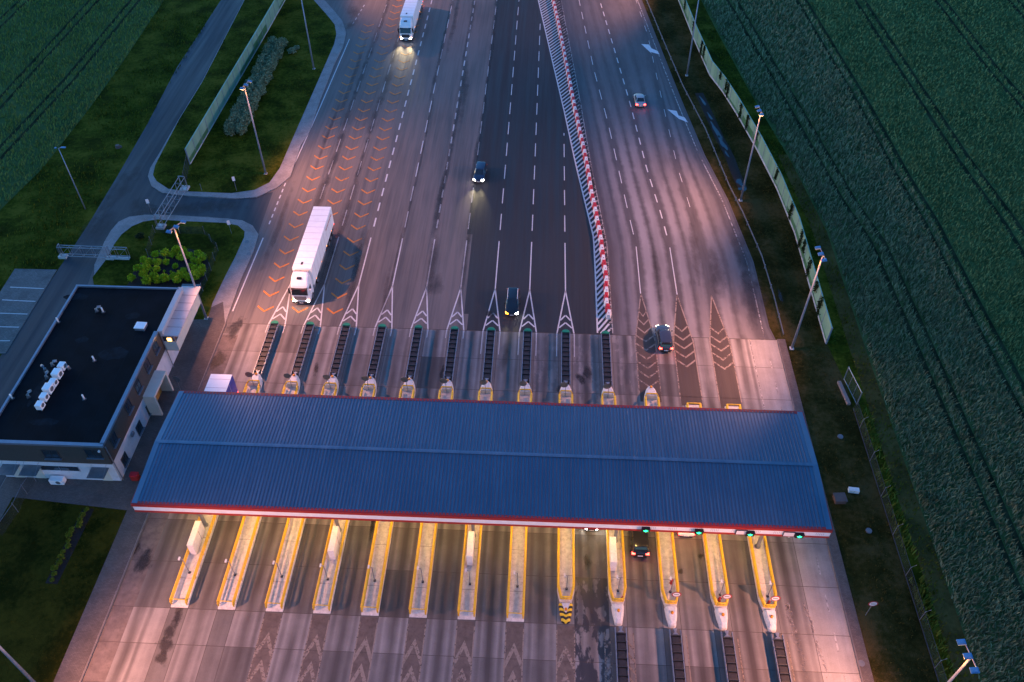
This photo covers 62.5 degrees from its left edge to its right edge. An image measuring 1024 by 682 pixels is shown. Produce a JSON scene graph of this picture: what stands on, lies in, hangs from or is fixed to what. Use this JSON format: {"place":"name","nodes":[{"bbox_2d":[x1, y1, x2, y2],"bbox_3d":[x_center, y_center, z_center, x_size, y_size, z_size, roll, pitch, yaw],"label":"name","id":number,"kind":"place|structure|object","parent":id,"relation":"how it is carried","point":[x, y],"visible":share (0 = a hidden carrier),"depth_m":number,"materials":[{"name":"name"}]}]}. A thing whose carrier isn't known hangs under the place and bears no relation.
{"place":"outdoors","nodes":[
{"label":"outdoors","id":0,"kind":"place"},
{"bbox_2d":[0,497,126,681],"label":"lawn","id":1,"kind":"structure","parent":0,"point":[22,603],"depth_m":84.00,"materials":[{"name":"green plant"}]},
{"bbox_2d":[0,646,35,681],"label":"light mast","id":2,"kind":"object","parent":1,"relation":"on","point":[19,667],"visible":1,"depth_m":72.50,"materials":[{"name":"metal"}]},
{"bbox_2d":[46,508,93,583],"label":"planting bed","id":3,"kind":"object","parent":1,"relation":"on","point":[77,533],"visible":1,"depth_m":86.49,"materials":[{"name":"soil"}]},
{"bbox_2d":[0,0,163,209],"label":"wheat field","id":4,"kind":"structure","parent":0,"point":[83,68],"depth_m":157.92,"materials":[{"name":"plant"}]},
{"bbox_2d":[0,284,200,480],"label":"office building","id":5,"kind":"structure","parent":0,"point":[122,383],"depth_m":95.25,"materials":[{"name":"black concrete"}]},
{"bbox_2d":[34,400,45,410],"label":"air conditioner","id":6,"kind":"object","parent":5,"relation":"on","point":[39,405],"visible":1,"depth_m":91.17,"materials":[{"name":"white paint"}]},
{"bbox_2d":[38,392,49,402],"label":"air conditioner","id":7,"kind":"object","parent":5,"relation":"on","point":[44,396],"visible":0.98,"depth_m":91.97,"materials":[{"name":"white paint"}]},
{"bbox_2d":[41,383,54,394],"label":"air conditioner","id":8,"kind":"object","parent":5,"relation":"on","point":[48,388],"visible":0.98,"depth_m":92.71,"materials":[{"name":"white paint"}]},
{"bbox_2d":[40,450,61,460],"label":"window","id":9,"kind":"structure","parent":5,"relation":"in","point":[48,454],"depth_m":89.23,"materials":[{"name":"glass"}]},
{"bbox_2d":[51,368,63,379],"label":"air conditioner","id":10,"kind":"object","parent":5,"relation":"on","point":[57,373],"visible":0.98,"depth_m":94.28,"materials":[{"name":"white paint"}]},
{"bbox_2d":[41,466,78,470],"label":"strip window","id":11,"kind":"structure","parent":5,"relation":"in","point":[63,468],"depth_m":91.03,"materials":[{"name":"black glass"}]},
{"bbox_2d":[83,449,103,459],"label":"window","id":12,"kind":"structure","parent":5,"relation":"in","point":[91,454],"depth_m":88.83,"materials":[{"name":"glass"}]},
{"bbox_2d":[109,430,120,448],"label":"window","id":13,"kind":"structure","parent":5,"relation":"in","point":[114,439],"depth_m":90.26,"materials":[{"name":"glass"}]},
{"bbox_2d":[121,451,130,467],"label":"window","id":14,"kind":"structure","parent":5,"relation":"in","point":[125,460],"depth_m":92.94,"materials":[{"name":"glass"}]},
{"bbox_2d":[124,397,134,415],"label":"window","id":15,"kind":"structure","parent":5,"relation":"in","point":[128,405],"depth_m":93.20,"materials":[{"name":"glass"}]},
{"bbox_2d":[134,377,143,394],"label":"window","id":16,"kind":"structure","parent":5,"relation":"in","point":[138,386],"depth_m":95.31,"materials":[{"name":"glass"}]},
{"bbox_2d":[135,420,144,435],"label":"window","id":17,"kind":"structure","parent":5,"relation":"in","point":[139,428],"depth_m":96.05,"materials":[{"name":"glass"}]},
{"bbox_2d":[134,322,147,330],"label":"roof hatch","id":18,"kind":"object","parent":5,"relation":"on","point":[140,326],"visible":1,"depth_m":100.00,"materials":[{"name":"white paint"}]},
{"bbox_2d":[143,357,152,373],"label":"window","id":19,"kind":"structure","parent":5,"relation":"in","point":[147,365],"depth_m":97.42,"materials":[{"name":"glass"}]},
{"bbox_2d":[152,338,160,355],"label":"window","id":20,"kind":"structure","parent":5,"relation":"in","point":[155,346],"depth_m":99.38,"materials":[{"name":"glass"}]},
{"bbox_2d":[0,302,224,681],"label":"pavement","id":21,"kind":"structure","parent":0,"point":[191,362],"depth_m":91.19,"materials":[{"name":"grey concrete"}]},
{"bbox_2d":[48,475,66,484],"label":"condenser","id":22,"kind":"object","parent":21,"relation":"on","point":[56,480],"visible":1,"depth_m":91.54,"materials":[{"name":"white paint"}]},
{"bbox_2d":[129,471,139,480],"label":"waste bin","id":23,"kind":"object","parent":21,"relation":"on","point":[134,476],"visible":1,"depth_m":91.91,"materials":[{"name":"red paint"}]},
{"bbox_2d":[166,220,208,319],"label":"light mast","id":24,"kind":"object","parent":21,"relation":"on","point":[192,279],"visible":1,"depth_m":103.16,"materials":[{"name":"metal"}]},
{"bbox_2d":[1,215,258,681],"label":"pavement","id":25,"kind":"structure","parent":0,"point":[227,291],"depth_m":120.24,"materials":[{"name":"grey concrete"}]},
{"bbox_2d":[0,0,272,486],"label":"service road","id":26,"kind":"structure","parent":0,"point":[131,190],"depth_m":127.97,"materials":[{"name":"grey asphalt"}]},
{"bbox_2d":[93,219,244,318],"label":"lawn","id":27,"kind":"structure","parent":0,"point":[117,272],"depth_m":120.70,"materials":[{"name":"green plant"}]},
{"bbox_2d":[127,249,208,287],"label":"planting bed","id":28,"kind":"object","parent":27,"relation":"on","point":[136,281],"visible":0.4,"depth_m":116.85,"materials":[{"name":"green plant"}]},
{"bbox_2d":[141,274,152,284],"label":"shrub","id":29,"kind":"object","parent":28,"relation":"on","point":[146,279],"visible":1,"depth_m":114.29,"materials":[{"name":"green plant"}]},
{"bbox_2d":[148,0,345,198],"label":"pavement","id":30,"kind":"structure","parent":0,"point":[282,175],"depth_m":141.14,"materials":[{"name":"grey concrete"}]},
{"bbox_2d":[153,0,335,192],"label":"hedge verge","id":31,"kind":"structure","parent":30,"relation":"on","point":[266,111],"depth_m":147.50,"materials":[{"name":"green plant"}]},
{"bbox_2d":[185,0,284,163],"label":"noise barrier","id":32,"kind":"object","parent":31,"relation":"on","point":[201,132],"visible":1,"depth_m":150.58,"materials":[{"name":"plastic"}]},
{"bbox_2d":[240,80,266,173],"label":"light mast","id":33,"kind":"object","parent":31,"relation":"on","point":[242,88],"visible":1,"depth_m":127.42,"materials":[{"name":"metal"}]},
{"bbox_2d":[223,36,287,135],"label":"hedge","id":34,"kind":"object","parent":31,"relation":"on","point":[238,120],"visible":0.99,"depth_m":150.26,"materials":[{"name":"green plant"}]},
{"bbox_2d":[301,0,314,68],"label":"light mast","id":35,"kind":"object","parent":31,"relation":"on","point":[308,37],"visible":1,"depth_m":153.30,"materials":[{"name":"metal"}]},
{"bbox_2d":[88,0,762,356],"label":"road","id":36,"kind":"structure","parent":0,"point":[384,166],"depth_m":132.18,"materials":[{"name":"grey asphalt"}]},
{"bbox_2d":[56,243,129,259],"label":"lattice gate","id":37,"kind":"structure","parent":36,"relation":"on","point":[62,255],"depth_m":118.43,"materials":[{"name":"metal"}]},
{"bbox_2d":[153,176,189,229],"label":"lattice gate","id":38,"kind":"structure","parent":36,"relation":"on","point":[162,226],"depth_m":125.99,"materials":[{"name":"metal"}]},
{"bbox_2d":[288,206,333,303],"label":"semi truck","id":39,"kind":"object","parent":36,"relation":"on","point":[311,252],"visible":1,"depth_m":114.22,"materials":[{"name":"metal"}]},
{"bbox_2d":[398,0,422,40],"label":"semi truck","id":40,"kind":"object","parent":36,"relation":"on","point":[410,13],"visible":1,"depth_m":165.05,"materials":[{"name":"metal"}]},
{"bbox_2d":[464,0,612,334],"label":"road patch","id":41,"kind":"object","parent":36,"relation":"on","point":[548,237],"visible":1,"depth_m":129.19,"materials":[{"name":"grey asphalt"}]},
{"bbox_2d":[472,161,486,181],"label":"car","id":42,"kind":"object","parent":41,"relation":"on","point":[480,171],"visible":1,"depth_m":131.84,"materials":[{"name":"blue metal"}]},
{"bbox_2d":[504,287,520,315],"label":"car","id":43,"kind":"object","parent":41,"relation":"on","point":[511,303],"visible":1,"depth_m":110.82,"materials":[{"name":"black metal"}]},
{"bbox_2d":[562,0,775,339],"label":"exit lanes","id":44,"kind":"structure","parent":36,"relation":"attached to","point":[700,240],"depth_m":129.91,"materials":[{"name":"grey asphalt"}]},
{"bbox_2d":[633,93,645,106],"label":"car","id":45,"kind":"object","parent":44,"relation":"on","point":[639,99],"visible":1,"depth_m":147.45,"materials":[{"name":"silver metal"}]},
{"bbox_2d":[80,291,863,681],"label":"toll plaza pavement","id":46,"kind":"structure","parent":0,"point":[148,633],"depth_m":83.28,"materials":[{"name":"concrete"}]},
{"bbox_2d":[169,373,262,607],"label":"toll island","id":47,"kind":"structure","parent":46,"relation":"on","point":[182,590],"depth_m":84.74,"materials":[{"name":"concrete"}]},
{"bbox_2d":[187,521,204,554],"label":"toll booth","id":48,"kind":"object","parent":47,"relation":"on","point":[196,537],"visible":1,"depth_m":85.57,"materials":[{"name":"white plastic"}]},
{"bbox_2d":[204,374,237,391],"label":"semi truck","id":49,"kind":"object","parent":46,"relation":"on","point":[220,382],"visible":0.02,"depth_m":97.25,"materials":[{"name":"metal"}]},
{"bbox_2d":[217,374,299,609],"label":"toll island","id":50,"kind":"structure","parent":46,"relation":"on","point":[231,586],"depth_m":85.31,"materials":[{"name":"concrete"}]},
{"bbox_2d":[130,390,832,548],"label":"toll canopy","id":51,"kind":"object","parent":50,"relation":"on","point":[473,463],"visible":0.98,"depth_m":84.95,"materials":[{"name":"metal"}]},
{"bbox_2d":[253,320,279,375],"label":"crash cushion","id":52,"kind":"object","parent":46,"relation":"on","point":[267,345],"visible":1,"depth_m":105.66,"materials":[{"name":"metal"}]},
{"bbox_2d":[265,375,338,611],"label":"toll island","id":53,"kind":"structure","parent":46,"relation":"on","point":[277,593],"depth_m":85.18,"materials":[{"name":"concrete"}]},
{"bbox_2d":[290,321,314,376],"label":"crash cushion","id":54,"kind":"object","parent":46,"relation":"on","point":[302,351],"visible":0.99,"depth_m":105.47,"materials":[{"name":"metal"}]},
{"bbox_2d":[329,323,350,377],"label":"crash cushion","id":55,"kind":"object","parent":46,"relation":"on","point":[338,357],"visible":0.98,"depth_m":105.36,"materials":[{"name":"metal"}]},
{"bbox_2d":[312,376,376,613],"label":"toll island","id":56,"kind":"structure","parent":46,"relation":"on","point":[324,596],"depth_m":84.31,"materials":[{"name":"concrete"}]},
{"bbox_2d":[327,526,340,559],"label":"toll booth","id":57,"kind":"object","parent":56,"relation":"on","point":[334,542],"visible":1,"depth_m":85.00,"materials":[{"name":"white plastic"}]},
{"bbox_2d":[367,324,386,378],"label":"crash cushion","id":58,"kind":"object","parent":56,"relation":"attached to","point":[377,351],"visible":0.98,"depth_m":105.27,"materials":[{"name":"metal"}]},
{"bbox_2d":[360,378,414,615],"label":"toll island","id":59,"kind":"structure","parent":46,"relation":"on","point":[377,563],"depth_m":84.83,"materials":[{"name":"concrete"}]},
{"bbox_2d":[405,325,422,379],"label":"crash cushion","id":60,"kind":"object","parent":59,"relation":"attached to","point":[414,354],"visible":0.99,"depth_m":105.07,"materials":[{"name":"metal"}]},
{"bbox_2d":[409,379,453,617],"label":"toll island","id":61,"kind":"structure","parent":46,"relation":"on","point":[420,590],"depth_m":84.67,"materials":[{"name":"concrete"}]},
{"bbox_2d":[444,326,458,381],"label":"crash cushion","id":62,"kind":"object","parent":46,"relation":"on","point":[451,353],"visible":0.98,"depth_m":104.94,"materials":[{"name":"metal"}]},
{"bbox_2d":[457,380,492,619],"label":"toll island","id":63,"kind":"structure","parent":46,"relation":"on","point":[467,602],"depth_m":83.87,"materials":[{"name":"concrete"}]},
{"bbox_2d":[466,531,474,565],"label":"toll booth","id":64,"kind":"object","parent":63,"relation":"on","point":[470,548],"visible":1,"depth_m":84.44,"materials":[{"name":"white plastic"}]},
{"bbox_2d":[482,327,495,381],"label":"crash cushion","id":65,"kind":"object","parent":46,"relation":"on","point":[489,355],"visible":0.99,"depth_m":104.80,"materials":[{"name":"metal"}]},
{"bbox_2d":[506,381,531,621],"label":"toll island","id":66,"kind":"structure","parent":46,"relation":"on","point":[515,609],"depth_m":84.41,"materials":[{"name":"concrete"}]},
{"bbox_2d":[521,328,531,383],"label":"crash cushion","id":67,"kind":"object","parent":46,"relation":"on","point":[526,357],"visible":0.96,"depth_m":104.65,"materials":[{"name":"metal"}]},
{"bbox_2d":[557,385,574,623],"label":"toll island","id":68,"kind":"structure","parent":46,"relation":"on","point":[566,550],"depth_m":84.64,"materials":[{"name":"concrete"}]},
{"bbox_2d":[561,329,570,383],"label":"crash cushion","id":69,"kind":"object","parent":46,"relation":"on","point":[565,355],"visible":0.94,"depth_m":104.54,"materials":[{"name":"metal"}]},
{"bbox_2d":[601,331,612,385],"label":"crash cushion","id":70,"kind":"object","parent":46,"relation":"on","point":[606,359],"visible":1,"depth_m":104.33,"materials":[{"name":"metal"}]},
{"bbox_2d":[601,387,626,625],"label":"toll island","id":71,"kind":"structure","parent":46,"relation":"on","point":[617,602],"depth_m":83.94,"materials":[{"name":"concrete"}]},
{"bbox_2d":[609,537,616,570],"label":"booth","id":72,"kind":"object","parent":71,"relation":"on","point":[613,552],"visible":1,"depth_m":83.89,"materials":[{"name":"white plastic"}]},
{"bbox_2d":[614,626,629,681],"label":"crash cushion","id":73,"kind":"object","parent":46,"relation":"on","point":[621,651],"visible":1,"depth_m":77.82,"materials":[{"name":"metal"}]},
{"bbox_2d":[629,531,648,557],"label":"car","id":74,"kind":"object","parent":46,"relation":"on","point":[639,544],"visible":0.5,"depth_m":85.27,"materials":[{"name":"black metal"}]},
{"bbox_2d":[644,386,678,627],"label":"toll island","id":75,"kind":"structure","parent":46,"relation":"on","point":[666,557],"depth_m":84.56,"materials":[{"name":"concrete"}]},
{"bbox_2d":[655,325,672,351],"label":"car","id":76,"kind":"object","parent":46,"relation":"on","point":[664,337],"visible":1,"depth_m":105.76,"materials":[{"name":"metal"}]},
{"bbox_2d":[669,628,685,681],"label":"crash cushion","id":77,"kind":"object","parent":46,"relation":"on","point":[677,658],"visible":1,"depth_m":77.75,"materials":[{"name":"metal"}]},
{"bbox_2d":[685,402,728,629],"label":"toll island","id":78,"kind":"structure","parent":46,"relation":"on","point":[714,559],"depth_m":83.97,"materials":[{"name":"concrete"}]},
{"bbox_2d":[720,630,739,681],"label":"crash cushion","id":79,"kind":"object","parent":46,"relation":"on","point":[730,661],"visible":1,"depth_m":77.64,"materials":[{"name":"metal"}]},
{"bbox_2d":[725,404,776,631],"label":"toll island","id":80,"kind":"structure","parent":46,"relation":"on","point":[763,574],"depth_m":83.70,"materials":[{"name":"concrete"}]},
{"bbox_2d":[771,633,791,681],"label":"crash cushion","id":81,"kind":"object","parent":46,"relation":"on","point":[781,659],"visible":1,"depth_m":77.62,"materials":[{"name":"metal"}]},
{"bbox_2d":[0,0,955,681],"bbox_3d":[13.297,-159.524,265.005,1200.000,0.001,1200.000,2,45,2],"label":"ground","id":82,"kind":"structure","parent":0,"point":[80,140],"depth_m":133.97,"materials":[{"name":"green plant"}]},
{"bbox_2d":[0,269,56,353],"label":"parking bay","id":83,"kind":"object","parent":82,"relation":"on","point":[21,291],"visible":1,"depth_m":113.10,"materials":[{"name":"grey asphalt"}]},
{"bbox_2d":[55,147,85,208],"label":"street lamp","id":84,"kind":"object","parent":82,"relation":"on","point":[71,178],"visible":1,"depth_m":123.39,"materials":[{"name":"metal"}]},
{"bbox_2d":[0,0,215,285],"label":"rough grass","id":85,"kind":"structure","parent":82,"relation":"on","point":[67,222],"depth_m":141.57,"materials":[{"name":"green plant"}]},
{"bbox_2d":[642,0,949,681],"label":"verge","id":86,"kind":"structure","parent":82,"relation":"on","point":[880,635],"depth_m":102.04,"materials":[{"name":"green plant"}]},
{"bbox_2d":[685,0,698,75],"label":"light mast","id":87,"kind":"object","parent":86,"relation":"on","point":[686,74],"visible":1,"depth_m":151.41,"materials":[{"name":"metal"}]},
{"bbox_2d":[646,0,783,334],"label":"guard rail","id":88,"kind":"object","parent":86,"relation":"on","point":[725,177],"visible":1,"depth_m":130.82,"materials":[{"name":"grey metal"}]},
{"bbox_2d":[695,93,746,187],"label":"ditch","id":89,"kind":"object","parent":86,"relation":"on","point":[733,168],"visible":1,"depth_m":139.79,"materials":[{"name":"soil"}]},
{"bbox_2d":[739,105,763,201],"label":"light mast","id":90,"kind":"object","parent":86,"relation":"on","point":[760,115],"visible":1,"depth_m":122.48,"materials":[{"name":"metal"}]},
{"bbox_2d":[678,0,832,343],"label":"noise barrier","id":91,"kind":"object","parent":86,"relation":"on","point":[760,145],"visible":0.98,"depth_m":132.89,"materials":[{"name":"plastic"}]},
{"bbox_2d":[789,246,826,349],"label":"light mast","id":92,"kind":"object","parent":86,"relation":"on","point":[824,259],"visible":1,"depth_m":100.15,"materials":[{"name":"metal"}]},
{"bbox_2d":[832,492,847,503],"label":"well cover","id":93,"kind":"object","parent":86,"relation":"on","point":[839,498],"visible":1,"depth_m":90.14,"materials":[{"name":"grey concrete"}]},
{"bbox_2d":[837,381,850,404],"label":"concrete beam","id":94,"kind":"structure","parent":86,"relation":"on","point":[844,393],"depth_m":100.91,"materials":[{"name":"grey concrete"}]},
{"bbox_2d":[853,400,946,681],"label":"chain link fence","id":95,"kind":"object","parent":86,"relation":"on","point":[897,548],"visible":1,"depth_m":85.44,"materials":[{"name":"grey metal"}]},
{"bbox_2d":[947,639,979,681],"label":"light mast","id":96,"kind":"object","parent":86,"relation":"on","point":[969,657],"visible":1,"depth_m":64.52,"materials":[{"name":"metal"}]},
{"bbox_2d":[843,367,862,404],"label":"gate","id":97,"kind":"structure","parent":82,"relation":"on","point":[856,386],"depth_m":100.40,"materials":[{"name":"grey metal"}]},
{"bbox_2d":[855,407,959,681],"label":"tall weeds","id":98,"kind":"object","parent":82,"relation":"on","point":[872,432],"visible":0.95,"depth_m":87.00,"materials":[{"name":"green plant"}]},
{"bbox_2d":[699,96,746,190],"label":"ditch water","id":99,"kind":"structure","parent":0,"point":[722,143],"depth_m":140.42,"materials":[{"name":"blue liquid"}]},
{"bbox_2d":[777,339,873,681],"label":"pavement","id":100,"kind":"structure","parent":0,"point":[861,652],"depth_m":84.13,"materials":[{"name":"grey concrete"}]},
{"bbox_2d":[705,28,979,681],"bbox_3d":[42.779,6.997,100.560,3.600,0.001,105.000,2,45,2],"label":"field track","id":101,"kind":"structure","parent":0,"point":[952,625],"depth_m":94.96,"materials":[{"name":"green plant"}]},
{"bbox_2d":[701,0,1023,681],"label":"wheat field","id":102,"kind":"structure","parent":0,"point":[1008,514],"depth_m":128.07,"materials":[{"name":"plant"}]},
{"bbox_2d":[803,0,1023,394],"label":"wheat","id":103,"kind":"object","parent":102,"relation":"on","point":[954,119],"visible":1,"depth_m":146.12,"materials":[{"name":"green plant"}]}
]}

